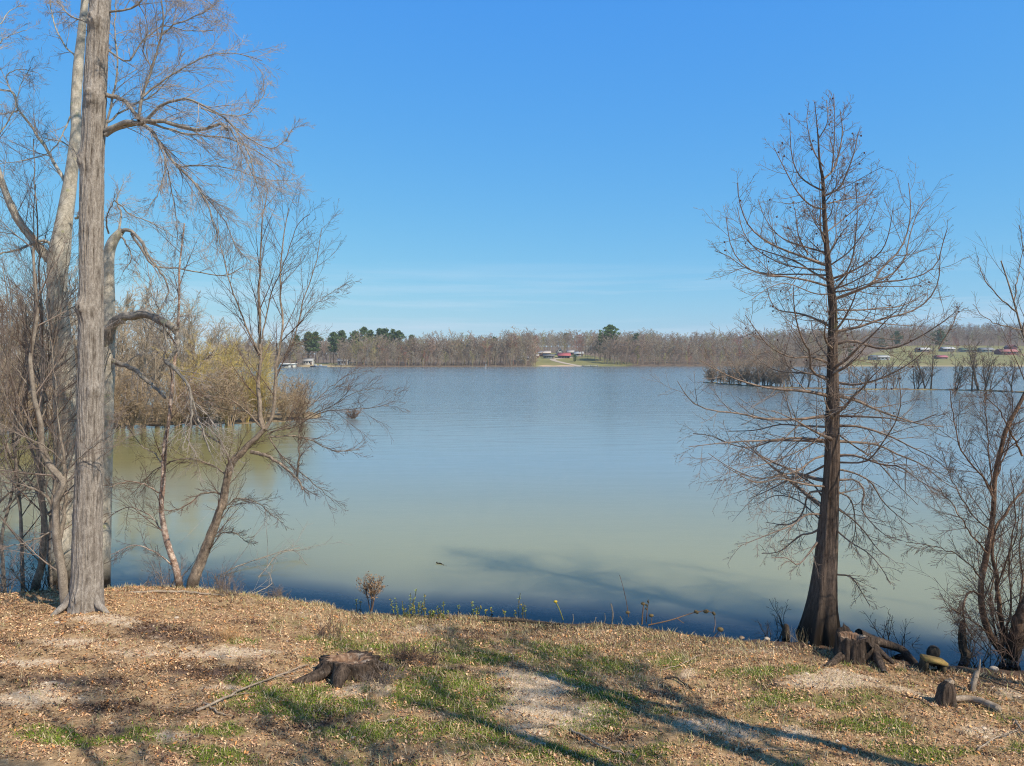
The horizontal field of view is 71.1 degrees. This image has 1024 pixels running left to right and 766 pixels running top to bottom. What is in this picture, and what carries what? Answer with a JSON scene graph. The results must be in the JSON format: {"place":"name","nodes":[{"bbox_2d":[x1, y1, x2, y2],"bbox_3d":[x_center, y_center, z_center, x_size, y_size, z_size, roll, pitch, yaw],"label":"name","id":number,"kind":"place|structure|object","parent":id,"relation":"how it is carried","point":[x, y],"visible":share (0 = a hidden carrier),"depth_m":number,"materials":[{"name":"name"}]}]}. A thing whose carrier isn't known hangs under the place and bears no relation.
{"place":"outdoors","nodes":[
{"label":"outdoors","id":0,"kind":"place"},
{"bbox_2d":[7,407,320,429],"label":"shore","id":1,"kind":"structure","parent":0,"point":[276,418],"depth_m":62.32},
{"bbox_2d":[0,365,34,434],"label":"thicket shrub","id":2,"kind":"object","parent":1,"relation":"on","point":[3,418],"visible":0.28,"depth_m":51.30,"materials":[{"name":"brown plant"}]},
{"bbox_2d":[1,310,77,423],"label":"bare tree","id":3,"kind":"object","parent":1,"relation":"on","point":[35,352],"visible":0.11,"depth_m":55.48,"materials":[{"name":"brown plant"}]},
{"bbox_2d":[77,320,166,422],"bbox_3d":[-32.743,-1.297,59.517,4.791,9.527,7.480,1,2,31],"label":"bare tree","id":4,"kind":"object","parent":1,"relation":"on","point":[138,339],"visible":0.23,"depth_m":60.36,"materials":[{"name":"brown plant"}]},
{"bbox_2d":[115,284,139,423],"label":"bare tree","id":5,"kind":"object","parent":1,"relation":"on","point":[121,331],"visible":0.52,"depth_m":59.32,"materials":[{"name":"brown plant"}]},
{"bbox_2d":[115,290,145,387],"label":"bare tree","id":6,"kind":"object","parent":1,"relation":"on","point":[136,294],"visible":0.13,"depth_m":65.14,"materials":[{"name":"brown plant"}]},
{"bbox_2d":[114,364,147,428],"bbox_3d":[-30.463,1.039,55.809,3.890,5.300,4.112,0,2,11],"label":"thicket shrub","id":7,"kind":"object","parent":1,"relation":"on","point":[116,406],"visible":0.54,"depth_m":55.62,"materials":[{"name":"brown plant"}]},
{"bbox_2d":[115,299,148,409],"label":"bare tree","id":8,"kind":"object","parent":1,"relation":"on","point":[126,343],"visible":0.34,"depth_m":64.58,"materials":[{"name":"brown plant"}]},
{"bbox_2d":[114,369,155,428],"bbox_3d":[-29.987,1.174,56.007,5.054,5.026,3.445,0,2,4],"label":"thicket shrub","id":9,"kind":"object","parent":1,"relation":"on","point":[134,411],"visible":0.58,"depth_m":55.79,"materials":[{"name":"brown plant"}]},
{"bbox_2d":[115,262,166,423],"bbox_3d":[-31.083,-3.295,59.376,3.449,13.502,5.473,0,2,11],"label":"bare tree","id":10,"kind":"object","parent":1,"relation":"on","point":[145,346],"visible":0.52,"depth_m":59.85,"materials":[{"name":"brown plant"}]},
{"bbox_2d":[125,383,162,427],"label":"thicket shrub","id":11,"kind":"object","parent":1,"relation":"on","point":[141,423],"visible":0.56,"depth_m":56.10,"materials":[{"name":"brown plant"}]},
{"bbox_2d":[129,281,171,414],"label":"bare tree","id":12,"kind":"object","parent":1,"relation":"on","point":[152,333],"visible":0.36,"depth_m":66.51,"materials":[{"name":"brown plant"}]},
{"bbox_2d":[138,323,172,422],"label":"bare tree","id":13,"kind":"object","parent":1,"relation":"on","point":[155,363],"visible":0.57,"depth_m":59.37,"materials":[{"name":"brown plant"}]},
{"bbox_2d":[129,289,191,414],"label":"bare tree","id":14,"kind":"object","parent":1,"relation":"on","point":[152,338],"visible":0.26,"depth_m":67.35,"materials":[{"name":"brown plant"}]},
{"bbox_2d":[143,387,186,427],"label":"thicket shrub","id":15,"kind":"object","parent":1,"relation":"on","point":[163,418],"visible":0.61,"depth_m":55.83,"materials":[{"name":"brown plant"}]},
{"bbox_2d":[149,367,197,427],"bbox_3d":[-26.508,1.120,56.722,3.969,5.060,4.195,0,2,13],"label":"thicket shrub","id":16,"kind":"object","parent":1,"relation":"on","point":[166,378],"visible":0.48,"depth_m":56.44,"materials":[{"name":"brown plant"}]},
{"bbox_2d":[161,321,202,410],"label":"bare tree","id":17,"kind":"object","parent":1,"relation":"on","point":[188,339],"visible":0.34,"depth_m":60.81,"materials":[{"name":"brown plant"}]},
{"bbox_2d":[161,355,205,423],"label":"willow","id":18,"kind":"object","parent":1,"relation":"on","point":[184,369],"visible":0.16,"depth_m":59.17,"materials":[{"name":"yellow plant"}]},
{"bbox_2d":[162,303,210,421],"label":"bare tree","id":19,"kind":"object","parent":1,"relation":"on","point":[189,309],"visible":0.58,"depth_m":60.38,"materials":[{"name":"brown plant"}]},
{"bbox_2d":[168,373,206,422],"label":"thicket shrub","id":20,"kind":"object","parent":1,"relation":"on","point":[188,421],"visible":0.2,"depth_m":58.52,"materials":[{"name":"brown plant"}]},
{"bbox_2d":[151,327,239,423],"bbox_3d":[-26.139,-0.660,60.387,6.659,8.244,5.347,0,2,-5],"label":"willow","id":21,"kind":"object","parent":1,"relation":"on","point":[197,360],"visible":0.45,"depth_m":60.39,"materials":[{"name":"yellow plant"}]},
{"bbox_2d":[172,290,222,385],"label":"bare tree","id":22,"kind":"object","parent":1,"relation":"on","point":[197,302],"visible":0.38,"depth_m":67.28,"materials":[{"name":"brown plant"}]},
{"bbox_2d":[169,316,230,381],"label":"bare tree","id":23,"kind":"object","parent":1,"relation":"on","point":[218,331],"visible":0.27,"depth_m":66.44,"materials":[{"name":"brown plant"}]},
{"bbox_2d":[185,382,216,423],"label":"thicket shrub","id":24,"kind":"object","parent":1,"relation":"on","point":[209,415],"visible":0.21,"depth_m":58.92,"materials":[{"name":"brown plant"}]},
{"bbox_2d":[170,311,234,387],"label":"bare tree","id":25,"kind":"object","parent":1,"relation":"on","point":[220,348],"visible":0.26,"depth_m":67.77,"materials":[{"name":"brown plant"}]},
{"bbox_2d":[197,331,217,392],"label":"bare tree","id":26,"kind":"object","parent":1,"relation":"on","point":[208,355],"visible":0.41,"depth_m":62.38,"materials":[{"name":"brown plant"}]},
{"bbox_2d":[201,332,243,417],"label":"bare tree","id":27,"kind":"object","parent":1,"relation":"on","point":[235,342],"visible":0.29,"depth_m":64.11,"materials":[{"name":"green plant"}]},
{"bbox_2d":[192,361,253,426],"bbox_3d":[-23.348,0.810,57.387,3.948,5.655,4.267,1,2,17],"label":"thicket shrub","id":28,"kind":"object","parent":1,"relation":"on","point":[221,400],"visible":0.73,"depth_m":57.08,"materials":[{"name":"brown plant"}]},
{"bbox_2d":[198,320,247,423],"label":"willow","id":29,"kind":"object","parent":1,"relation":"on","point":[224,359],"visible":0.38,"depth_m":59.66,"materials":[{"name":"yellow plant"}]},
{"bbox_2d":[203,355,256,425],"bbox_3d":[-22.748,0.679,57.847,4.456,5.908,4.711,2,3,44],"label":"thicket shrub","id":30,"kind":"object","parent":1,"relation":"on","point":[227,393],"visible":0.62,"depth_m":57.79,"materials":[{"name":"brown plant"}]},
{"bbox_2d":[220,323,248,405],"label":"bare tree","id":31,"kind":"object","parent":1,"relation":"on","point":[242,334],"visible":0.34,"depth_m":69.54,"materials":[{"name":"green plant"}]},
{"bbox_2d":[226,384,264,422],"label":"thicket shrub","id":32,"kind":"object","parent":1,"relation":"on","point":[244,416],"visible":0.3,"depth_m":60.19,"materials":[{"name":"brown plant"}]},
{"bbox_2d":[213,334,285,421],"bbox_3d":[-21.560,-0.504,60.582,5.174,7.907,6.444,2,3,37],"label":"willow","id":33,"kind":"object","parent":1,"relation":"on","point":[262,372],"visible":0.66,"depth_m":60.29,"materials":[{"name":"yellow plant"}]},
{"bbox_2d":[232,360,280,416],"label":"willow","id":34,"kind":"object","parent":1,"relation":"on","point":[264,403],"visible":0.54,"depth_m":60.36,"materials":[{"name":"yellow plant"}]},
{"bbox_2d":[247,340,281,412],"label":"bare tree","id":35,"kind":"object","parent":1,"relation":"on","point":[266,358],"visible":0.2,"depth_m":69.89,"materials":[{"name":"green plant"}]},
{"bbox_2d":[250,381,285,421],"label":"thicket shrub","id":36,"kind":"object","parent":1,"relation":"on","point":[268,408],"visible":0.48,"depth_m":61.17,"materials":[{"name":"brown plant"}]},
{"bbox_2d":[270,384,298,419],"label":"thicket shrub","id":37,"kind":"object","parent":1,"relation":"on","point":[283,407],"visible":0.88,"depth_m":62.22,"materials":[{"name":"brown plant"}]},
{"bbox_2d":[266,374,305,413],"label":"thicket shrub","id":38,"kind":"object","parent":1,"relation":"on","point":[287,383],"visible":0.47,"depth_m":66.24,"materials":[{"name":"brown plant"}]},
{"bbox_2d":[280,387,309,419],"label":"thicket shrub","id":39,"kind":"object","parent":1,"relation":"on","point":[296,399],"visible":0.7,"depth_m":63.28,"materials":[{"name":"brown plant"}]},
{"bbox_2d":[286,373,319,408],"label":"thicket shrub","id":40,"kind":"object","parent":1,"relation":"on","point":[300,387],"visible":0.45,"depth_m":66.81,"materials":[{"name":"brown plant"}]},
{"bbox_2d":[0,366,1023,653],"bbox_3d":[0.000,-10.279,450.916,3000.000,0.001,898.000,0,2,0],"label":"water","id":41,"kind":"structure","parent":0,"point":[564,486],"depth_m":27.86,"materials":[{"name":"blue liquid"}]},
{"bbox_2d":[704,382,1023,392],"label":"spit","id":42,"kind":"structure","parent":41,"relation":"in","point":[870,389],"depth_m":124.70,"materials":[{"name":"brown soil"}]},
{"bbox_2d":[761,351,800,386],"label":"spit shrub","id":43,"kind":"object","parent":42,"relation":"on","point":[774,370],"visible":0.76,"depth_m":135.98,"materials":[{"name":"brown plant"}]},
{"bbox_2d":[913,355,940,388],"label":"bare tree","id":44,"kind":"object","parent":42,"relation":"on","point":[924,374],"visible":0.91,"depth_m":123.84,"materials":[{"name":"brown plant"}]},
{"bbox_2d":[918,331,938,388],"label":"bare tree","id":45,"kind":"object","parent":42,"relation":"on","point":[930,360],"visible":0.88,"depth_m":124.07,"materials":[{"name":"brown plant"}]},
{"bbox_2d":[951,356,968,388],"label":"bare tree","id":46,"kind":"object","parent":42,"relation":"on","point":[959,376],"visible":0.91,"depth_m":121.50,"materials":[{"name":"brown plant"}]},
{"bbox_2d":[960,336,987,389],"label":"bare tree","id":47,"kind":"object","parent":42,"relation":"on","point":[972,366],"visible":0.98,"depth_m":120.37,"materials":[{"name":"brown plant"}]},
{"bbox_2d":[977,350,998,389],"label":"bare tree","id":48,"kind":"object","parent":42,"relation":"on","point":[989,371],"visible":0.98,"depth_m":119.07,"materials":[{"name":"brown plant"}]},
{"bbox_2d":[998,359,1021,390],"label":"bare tree","id":49,"kind":"object","parent":42,"relation":"on","point":[1012,373],"visible":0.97,"depth_m":116.47,"materials":[{"name":"grey plant"}]},
{"bbox_2d":[881,292,1023,662],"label":"birch tree","id":50,"kind":"object","parent":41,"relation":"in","point":[990,539],"visible":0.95,"depth_m":12.95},
{"bbox_2d":[966,208,1023,356],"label":"birch tree","id":51,"kind":"object","parent":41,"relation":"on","point":[1016,311],"visible":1,"depth_m":14.29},
{"bbox_2d":[0,580,1023,765],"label":"ground","id":52,"kind":"structure","parent":0,"point":[584,617],"depth_m":11.21,"materials":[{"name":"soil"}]},
{"bbox_2d":[0,531,51,593],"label":"brush","id":53,"kind":"object","parent":52,"relation":"on","point":[12,580],"visible":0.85,"depth_m":16.43,"materials":[{"name":"brown plant"}]},
{"bbox_2d":[0,177,76,511],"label":"sapling","id":54,"kind":"object","parent":52,"relation":"on","point":[3,399],"visible":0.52,"depth_m":16.52,"materials":[{"name":"brown plant"}]},
{"bbox_2d":[0,0,88,588],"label":"sycamore tree","id":55,"kind":"object","parent":52,"relation":"on","point":[69,177],"visible":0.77,"depth_m":17.28,"materials":[{"name":"grey plant"}]},
{"bbox_2d":[0,123,104,591],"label":"sapling","id":56,"kind":"object","parent":52,"relation":"on","point":[18,498],"visible":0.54,"depth_m":16.51,"materials":[{"name":"brown plant"}]},
{"bbox_2d":[0,251,115,591],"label":"sapling","id":57,"kind":"object","parent":52,"relation":"on","point":[7,508],"visible":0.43,"depth_m":16.70,"materials":[{"name":"brown plant"}]},
{"bbox_2d":[0,526,122,592],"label":"brush","id":58,"kind":"object","parent":52,"relation":"on","point":[31,583],"visible":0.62,"depth_m":16.32,"materials":[{"name":"brown plant"}]},
{"bbox_2d":[0,83,126,590],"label":"birch tree","id":59,"kind":"object","parent":52,"relation":"on","point":[39,572],"visible":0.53,"depth_m":16.14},
{"bbox_2d":[0,212,148,589],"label":"sapling","id":60,"kind":"object","parent":52,"relation":"on","point":[50,514],"visible":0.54,"depth_m":16.56,"materials":[{"name":"brown plant"}]},
{"bbox_2d":[0,218,151,610],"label":"sapling","id":61,"kind":"object","parent":52,"relation":"on","point":[57,531],"visible":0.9,"depth_m":14.07,"materials":[{"name":"brown plant"}]},
{"bbox_2d":[103,201,243,587],"bbox_3d":[-8.355,0.440,16.561,3.727,8.946,2.668,0,2,0],"label":"birch tree","id":62,"kind":"object","parent":52,"relation":"on","point":[173,562],"visible":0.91,"depth_m":16.67,"materials":[{"name":"plant"}]},
{"bbox_2d":[141,545,207,588],"bbox_3d":[-8.014,4.345,17.015,1.014,1.235,1.750,2,3,41],"label":"brush","id":63,"kind":"object","parent":52,"relation":"on","point":[161,574],"visible":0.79,"depth_m":16.82,"materials":[{"name":"brown plant"}]},
{"bbox_2d":[37,0,316,616],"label":"cypress tree","id":64,"kind":"object","parent":52,"relation":"on","point":[85,594],"visible":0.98,"depth_m":14.01,"materials":[{"name":"grey plant"}]},
{"bbox_2d":[130,590,225,595],"bbox_3d":[-7.331,4.616,15.793,1.972,0.252,0.240,0,2,-12],"label":"log","id":65,"kind":"object","parent":52,"relation":"on","point":[165,591],"visible":0.98,"depth_m":15.82,"materials":[{"name":"brown wood"}]},
{"bbox_2d":[102,170,279,587],"bbox_3d":[-8.148,-0.068,17.056,4.449,10.494,3.511,0,2,0],"label":"broken tree","id":66,"kind":"object","parent":52,"relation":"on","point":[114,238],"visible":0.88,"depth_m":17.10,"materials":[{"name":"grey plant"}]},
{"bbox_2d":[192,557,243,590],"bbox_3d":[-6.848,4.527,16.916,1.172,0.881,0.964,1,2,21],"label":"brush","id":67,"kind":"object","parent":52,"relation":"on","point":[225,576],"visible":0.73,"depth_m":16.87,"materials":[{"name":"brown plant"}]},
{"bbox_2d":[212,619,243,640],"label":"grass tuft","id":68,"kind":"object","parent":52,"relation":"on","point":[232,633],"visible":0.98,"depth_m":13.13,"materials":[{"name":"beige plant"}]},
{"bbox_2d":[216,568,245,597],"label":"shrub","id":69,"kind":"object","parent":52,"relation":"on","point":[229,588],"visible":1,"depth_m":15.97,"materials":[{"name":"plant"}]},
{"bbox_2d":[195,664,310,711],"bbox_3d":[-3.976,4.806,11.284,0.627,0.384,2.223,2,3,37],"label":"branch","id":70,"kind":"object","parent":52,"relation":"on","point":[227,696],"visible":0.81,"depth_m":11.07,"materials":[{"name":"brown wood"}]},
{"bbox_2d":[113,157,410,588],"bbox_3d":[-5.934,-0.160,16.563,7.979,10.174,2.894,0,2,10],"label":"birch tree","id":71,"kind":"object","parent":52,"relation":"on","point":[208,543],"visible":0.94,"depth_m":16.46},
{"bbox_2d":[223,501,341,573],"bbox_3d":[-6.222,4.538,19.355,2.098,2.770,3.465,1,2,35],"label":"branch","id":72,"kind":"object","parent":52,"relation":"on","point":[277,552],"visible":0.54,"depth_m":19.37,"materials":[{"name":"brown wood"}]},
{"bbox_2d":[315,609,342,640],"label":"shrub","id":73,"kind":"object","parent":52,"relation":"on","point":[327,626],"visible":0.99,"depth_m":13.69,"materials":[{"name":"plant"}]},
{"bbox_2d":[293,650,397,687],"bbox_3d":[-2.735,4.764,11.878,1.608,0.468,0.981,0,2,0],"label":"stump","id":74,"kind":"object","parent":52,"relation":"on","point":[341,669],"visible":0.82,"depth_m":11.69,"materials":[{"name":"brown wood"}]},
{"bbox_2d":[356,571,385,612],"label":"dried shrub","id":75,"kind":"object","parent":52,"relation":"on","point":[377,589],"visible":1,"depth_m":15.42,"materials":[{"name":"brown plant"}]},
{"bbox_2d":[359,654,409,686],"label":"shrub","id":76,"kind":"object","parent":52,"relation":"on","point":[388,678],"visible":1,"depth_m":11.57,"materials":[{"name":"brown plant"}]},
{"bbox_2d":[385,634,437,666],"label":"shrub","id":77,"kind":"object","parent":52,"relation":"on","point":[404,656],"visible":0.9,"depth_m":12.54,"materials":[{"name":"brown plant"}]},
{"bbox_2d":[408,637,448,670],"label":"shrub","id":78,"kind":"object","parent":52,"relation":"on","point":[429,660],"visible":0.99,"depth_m":12.31,"materials":[{"name":"brown plant"}]},
{"bbox_2d":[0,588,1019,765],"bbox_3d":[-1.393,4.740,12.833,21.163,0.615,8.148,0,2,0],"label":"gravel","id":79,"kind":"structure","parent":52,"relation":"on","point":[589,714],"depth_m":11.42,"materials":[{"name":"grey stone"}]},
{"bbox_2d":[0,586,1022,765],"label":"twig debris","id":80,"kind":"object","parent":52,"relation":"on","point":[475,685],"visible":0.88,"depth_m":11.10,"materials":[{"name":"brown plant"}]},
{"bbox_2d":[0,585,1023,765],"bbox_3d":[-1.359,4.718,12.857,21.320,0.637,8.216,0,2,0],"label":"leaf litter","id":81,"kind":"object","parent":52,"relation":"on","point":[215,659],"visible":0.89,"depth_m":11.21,"materials":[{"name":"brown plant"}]},
{"bbox_2d":[480,618,563,625],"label":"branch","id":82,"kind":"object","parent":52,"relation":"on","point":[510,620],"visible":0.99,"depth_m":14.69,"materials":[{"name":"brown plant"}]},
{"bbox_2d":[570,727,644,755],"bbox_3d":[1.198,4.837,9.650,1.106,0.340,0.386,1,2,31],"label":"branch","id":83,"kind":"object","parent":52,"relation":"on","point":[590,739],"visible":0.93,"depth_m":9.59,"materials":[{"name":"brown wood"}]},
{"bbox_2d":[648,609,715,629],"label":"branch","id":84,"kind":"object","parent":52,"relation":"on","point":[704,611],"visible":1,"depth_m":14.48,"materials":[{"name":"wood"}]},
{"bbox_2d":[641,89,988,646],"bbox_3d":[6.191,-0.208,13.892,7.765,10.810,5.156,0,2,0],"label":"cypress tree","id":85,"kind":"object","parent":52,"relation":"on","point":[820,621],"visible":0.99,"depth_m":13.76,"materials":[{"name":"brown plant"}]},
{"bbox_2d":[824,623,929,675],"bbox_3d":[6.415,4.775,12.875,1.863,0.724,1.238,0,2,0],"label":"stump","id":86,"kind":"object","parent":52,"relation":"on","point":[859,646],"visible":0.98,"depth_m":12.78,"materials":[{"name":"brown wood"}]},
{"bbox_2d":[862,609,894,638],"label":"bare shoots","id":87,"kind":"object","parent":52,"relation":"on","point":[883,636],"visible":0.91,"depth_m":14.04,"materials":[{"name":"brown plant"}]},
{"bbox_2d":[926,645,939,656],"bbox_3d":[7.688,4.926,13.078,0.209,0.280,0.230,2,3,43],"label":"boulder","id":88,"kind":"object","parent":52,"relation":"on","point":[933,650],"visible":0.64,"depth_m":13.01,"materials":[{"name":"grey stone"}]},
{"bbox_2d":[918,653,948,673],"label":"stump","id":89,"kind":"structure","parent":52,"relation":"on","point":[926,662],"depth_m":12.47,"materials":[{"name":"beige wood"}]},
{"bbox_2d":[934,678,957,707],"bbox_3d":[6.725,4.835,11.149,0.322,0.511,0.297,0,2,0],"label":"stub","id":90,"kind":"object","parent":52,"relation":"on","point":[945,694],"visible":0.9,"depth_m":11.05,"materials":[{"name":"brown wood"}]},
{"bbox_2d":[958,620,970,660],"bbox_3d":[8.351,4.837,13.220,0.244,0.913,0.167,1,2,24],"label":"snag","id":91,"kind":"object","parent":52,"relation":"on","point":[964,643],"visible":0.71,"depth_m":13.16,"materials":[{"name":"brown plant"}]},
{"bbox_2d":[909,546,1023,667],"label":"brush","id":92,"kind":"object","parent":52,"relation":"on","point":[1001,640],"visible":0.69,"depth_m":13.02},
{"bbox_2d":[967,659,980,692],"bbox_3d":[7.525,4.784,11.663,0.249,0.559,0.114,0,2,0],"label":"driftwood","id":93,"kind":"object","parent":52,"relation":"on","point":[971,686],"visible":0.98,"depth_m":11.65,"materials":[{"name":"grey wood"}]},
{"bbox_2d":[956,695,1002,712],"bbox_3d":[7.194,4.936,11.091,0.690,0.132,0.262,2,3,40],"label":"log","id":94,"kind":"object","parent":52,"relation":"on","point":[980,700],"visible":0.8,"depth_m":11.09,"materials":[{"name":"grey wood"}]},
{"bbox_2d":[952,619,1011,663],"bbox_3d":[8.611,4.604,13.089,0.910,0.992,0.804,-1,2,-28],"label":"brush","id":95,"kind":"object","parent":52,"relation":"on","point":[970,647],"visible":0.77,"depth_m":13.02,"materials":[{"name":"brown plant"}]},
{"bbox_2d":[0,0,1023,353],"label":"sky","id":96,"kind":"structure","parent":0,"point":[493,166],"materials":[{"name":"blue"}]},
{"bbox_2d":[10,609,1023,765],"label":"grass","id":97,"kind":"structure","parent":0,"point":[445,687],"depth_m":10.73,"materials":[{"name":"green plant"}]},
{"bbox_2d":[37,334,1023,366],"bbox_3d":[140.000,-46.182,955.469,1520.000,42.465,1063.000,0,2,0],"label":"hills","id":98,"kind":"structure","parent":0,"point":[589,359],"depth_m":522.50,"materials":[{"name":"brown plant"}]},
{"bbox_2d":[301,331,315,357],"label":"pine tree","id":99,"kind":"object","parent":98,"relation":"on","point":[309,344],"visible":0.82,"depth_m":482.29,"materials":[{"name":"green plant"}]},
{"bbox_2d":[310,331,323,363],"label":"pine tree","id":100,"kind":"object","parent":98,"relation":"on","point":[316,346],"visible":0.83,"depth_m":487.70,"materials":[{"name":"green plant"}]},
{"bbox_2d":[328,332,340,363],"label":"pine tree","id":101,"kind":"object","parent":98,"relation":"on","point":[332,339],"visible":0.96,"depth_m":483.15,"materials":[{"name":"green plant"}]},
{"bbox_2d":[216,325,544,366],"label":"shore woodland","id":102,"kind":"object","parent":98,"relation":"on","point":[471,349],"visible":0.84,"depth_m":461.05,"materials":[{"name":"brown plant"}]},
{"bbox_2d":[303,326,850,359],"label":"hilltop woodland","id":103,"kind":"object","parent":98,"relation":"on","point":[552,341],"visible":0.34,"depth_m":620.32,"materials":[{"name":"plant"}]},
{"bbox_2d":[598,324,620,360],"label":"pine tree","id":104,"kind":"object","parent":98,"relation":"on","point":[609,328],"visible":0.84,"depth_m":511.61,"materials":[{"name":"green plant"}]},
{"bbox_2d":[573,332,843,365],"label":"shore woodland","id":105,"kind":"object","parent":98,"relation":"on","point":[614,345],"visible":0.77,"depth_m":490.54,"materials":[{"name":"brown plant"}]},
{"bbox_2d":[796,322,1023,346],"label":"ridge woodland","id":106,"kind":"object","parent":98,"relation":"on","point":[983,333],"visible":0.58,"depth_m":753.04,"materials":[{"name":"brown plant"}]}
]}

